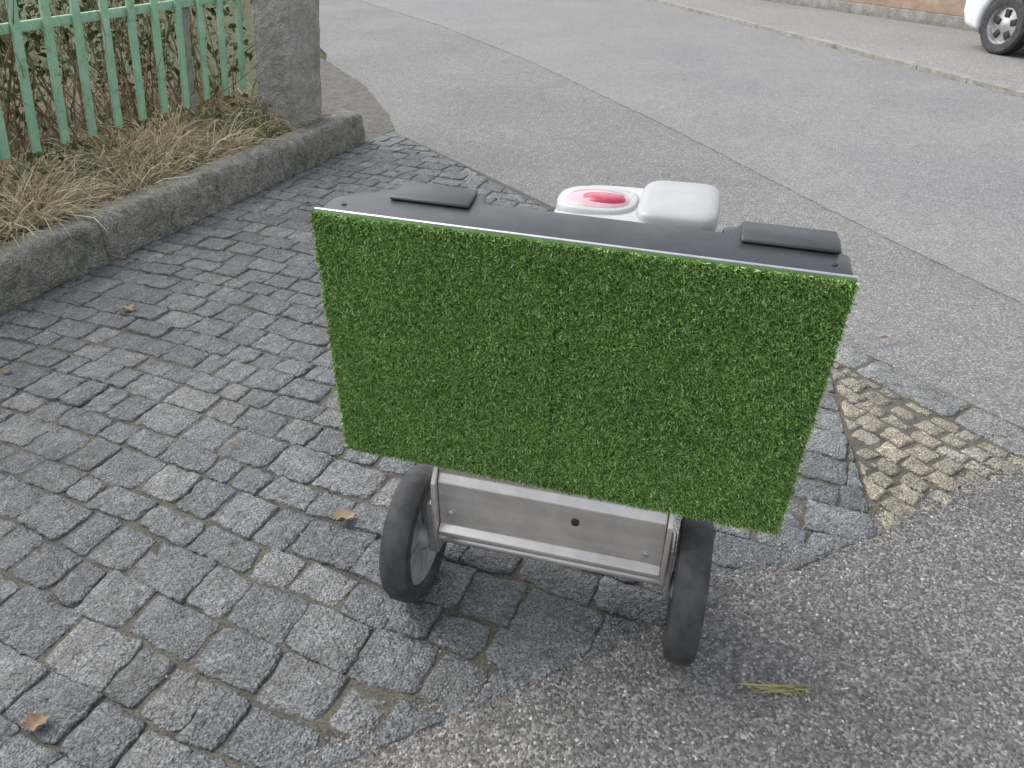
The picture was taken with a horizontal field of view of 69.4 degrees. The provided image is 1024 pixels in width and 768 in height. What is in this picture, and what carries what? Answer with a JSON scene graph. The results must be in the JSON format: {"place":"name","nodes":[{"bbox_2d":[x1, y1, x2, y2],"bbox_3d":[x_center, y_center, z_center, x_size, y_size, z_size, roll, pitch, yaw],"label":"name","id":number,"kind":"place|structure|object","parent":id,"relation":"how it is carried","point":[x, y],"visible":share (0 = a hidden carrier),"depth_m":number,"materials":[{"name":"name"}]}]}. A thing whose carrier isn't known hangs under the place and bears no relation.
{"place":"outdoors","nodes":[
{"label":"outdoors","id":0,"kind":"place"},
{"bbox_2d":[0,0,326,98],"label":"hedge","id":1,"kind":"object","parent":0,"point":[247,25],"depth_m":9.58,"materials":[{"name":"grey plant"}]},
{"bbox_2d":[0,131,876,767],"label":"sett paving","id":2,"kind":"structure","parent":0,"point":[92,657],"depth_m":2.06,"materials":[{"name":"stone"}]},
{"bbox_2d":[0,161,886,730],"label":"fallen leaves","id":3,"kind":"object","parent":2,"relation":"on","point":[34,721],"visible":0.95,"depth_m":2.10,"materials":[{"name":"brown plant"}]},
{"bbox_2d":[0,189,1023,767],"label":"loose grit","id":4,"kind":"object","parent":2,"relation":"on","point":[610,613],"visible":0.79,"depth_m":1.81,"materials":[{"name":"grey gravel"}]},
{"bbox_2d":[308,181,860,665],"bbox_3d":[0.125,0.084,1.656,0.967,1.024,0.530,9,34,13],"label":"turf covered cart","id":5,"kind":"object","parent":2,"relation":"on","point":[604,379],"visible":1,"depth_m":1.40,"materials":[{"name":"artificial turf"},{"name":"black plastic"},{"name":"aluminium"}]},
{"bbox_2d":[566,189,630,207],"bbox_3d":[0.172,-0.373,1.472,0.128,0.009,0.100,9,34,13],"label":"signal window","id":6,"kind":"structure","parent":5,"relation":"in","point":[576,197],"depth_m":1.45,"materials":[{"name":"plastic"}]},
{"bbox_2d":[288,469,1023,767],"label":"asphalt pavement","id":7,"kind":"structure","parent":0,"point":[927,720],"depth_m":1.68,"materials":[{"name":"grey asphalt"}]},
{"bbox_2d":[738,680,814,696],"bbox_3d":[0.599,0.682,1.663,0.178,0.009,0.046,0,33,0],"label":"straw tuft","id":8,"kind":"object","parent":7,"relation":"on","point":[777,688],"visible":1,"depth_m":1.66,"materials":[{"name":"yellow plant"}]},
{"bbox_2d":[319,0,1023,427],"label":"asphalt strip","id":9,"kind":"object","parent":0,"point":[531,128],"visible":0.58,"depth_m":5.10,"materials":[{"name":"grey asphalt"}]},
{"bbox_2d":[0,66,332,244],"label":"planting bed","id":10,"kind":"object","parent":9,"relation":"on","point":[78,110],"visible":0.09,"depth_m":5.11,"materials":[{"name":"soil"}]},
{"bbox_2d":[0,0,246,159],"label":"picket fence","id":11,"kind":"object","parent":10,"relation":"on","point":[47,22],"visible":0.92,"depth_m":4.00,"materials":[{"name":"green paint"}]},
{"bbox_2d":[0,0,267,186],"bbox_3d":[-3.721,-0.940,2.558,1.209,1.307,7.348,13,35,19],"label":"garden shrub","id":12,"kind":"object","parent":10,"relation":"on","point":[35,36],"visible":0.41,"depth_m":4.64,"materials":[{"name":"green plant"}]},
{"bbox_2d":[0,88,270,197],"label":"groundcover leaves","id":13,"kind":"object","parent":10,"relation":"on","point":[105,141],"visible":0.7,"depth_m":4.14,"materials":[{"name":"brown plant"}]},
{"bbox_2d":[0,92,317,239],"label":"green grass tuft","id":14,"kind":"object","parent":10,"relation":"on","point":[268,133],"visible":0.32,"depth_m":4.42,"materials":[{"name":"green plant"}]},
{"bbox_2d":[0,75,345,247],"bbox_3d":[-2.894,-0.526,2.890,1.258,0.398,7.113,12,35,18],"label":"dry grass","id":15,"kind":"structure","parent":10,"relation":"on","point":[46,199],"depth_m":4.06,"materials":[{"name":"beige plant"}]},
{"bbox_2d":[0,110,364,313],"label":"garden kerb","id":16,"kind":"structure","parent":9,"relation":"on","point":[45,260],"depth_m":3.89,"materials":[{"name":"stone"}]},
{"bbox_2d":[252,0,321,130],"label":"gate post","id":17,"kind":"object","parent":9,"relation":"on","point":[286,35],"visible":0.77,"depth_m":4.98,"materials":[{"name":"stone"}]},
{"bbox_2d":[320,58,393,141],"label":"roadside dirt","id":18,"kind":"structure","parent":9,"relation":"on","point":[339,87],"depth_m":6.66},
{"bbox_2d":[0,131,1023,767],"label":"sett bedding","id":19,"kind":"object","parent":9,"relation":"on","point":[386,707],"visible":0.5,"depth_m":2.19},
{"bbox_2d":[8,179,897,737],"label":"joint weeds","id":20,"kind":"object","parent":19,"relation":"on","point":[286,489],"visible":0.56,"depth_m":2.14,"materials":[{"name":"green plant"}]},
{"bbox_2d":[834,341,1023,457],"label":"gutter stones","id":21,"kind":"object","parent":19,"relation":"on","point":[1002,433],"visible":0.32,"depth_m":2.63,"materials":[{"name":"grey stone"}]},
{"bbox_2d":[831,363,1023,529],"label":"cobblestone patch","id":22,"kind":"object","parent":9,"relation":"on","point":[889,451],"visible":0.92,"depth_m":2.37,"materials":[{"name":"beige stone"}]},
{"bbox_2d":[359,0,1023,305],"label":"road","id":23,"kind":"structure","parent":0,"point":[928,166],"depth_m":6.35,"materials":[{"name":"grey asphalt"}]},
{"bbox_2d":[649,0,1023,97],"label":"street kerb","id":24,"kind":"structure","parent":23,"relation":"on","point":[985,83],"depth_m":8.53,"materials":[{"name":"concrete"}]},
{"bbox_2d":[667,0,1023,88],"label":"side street pavement","id":25,"kind":"structure","parent":0,"point":[959,50],"depth_m":10.00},
{"bbox_2d":[765,0,978,31],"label":"plinth","id":26,"kind":"structure","parent":25,"relation":"on","point":[937,19],"depth_m":11.43,"materials":[{"name":"concrete"}]},
{"bbox_2d":[840,0,965,16],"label":"garden wall","id":27,"kind":"structure","parent":26,"relation":"on","point":[952,7],"depth_m":10.88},
{"bbox_2d":[964,0,1023,53],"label":"parked car","id":28,"kind":"object","parent":25,"relation":"on","point":[999,24],"visible":1,"depth_m":8.65,"materials":[{"name":"white paint"}]}
]}

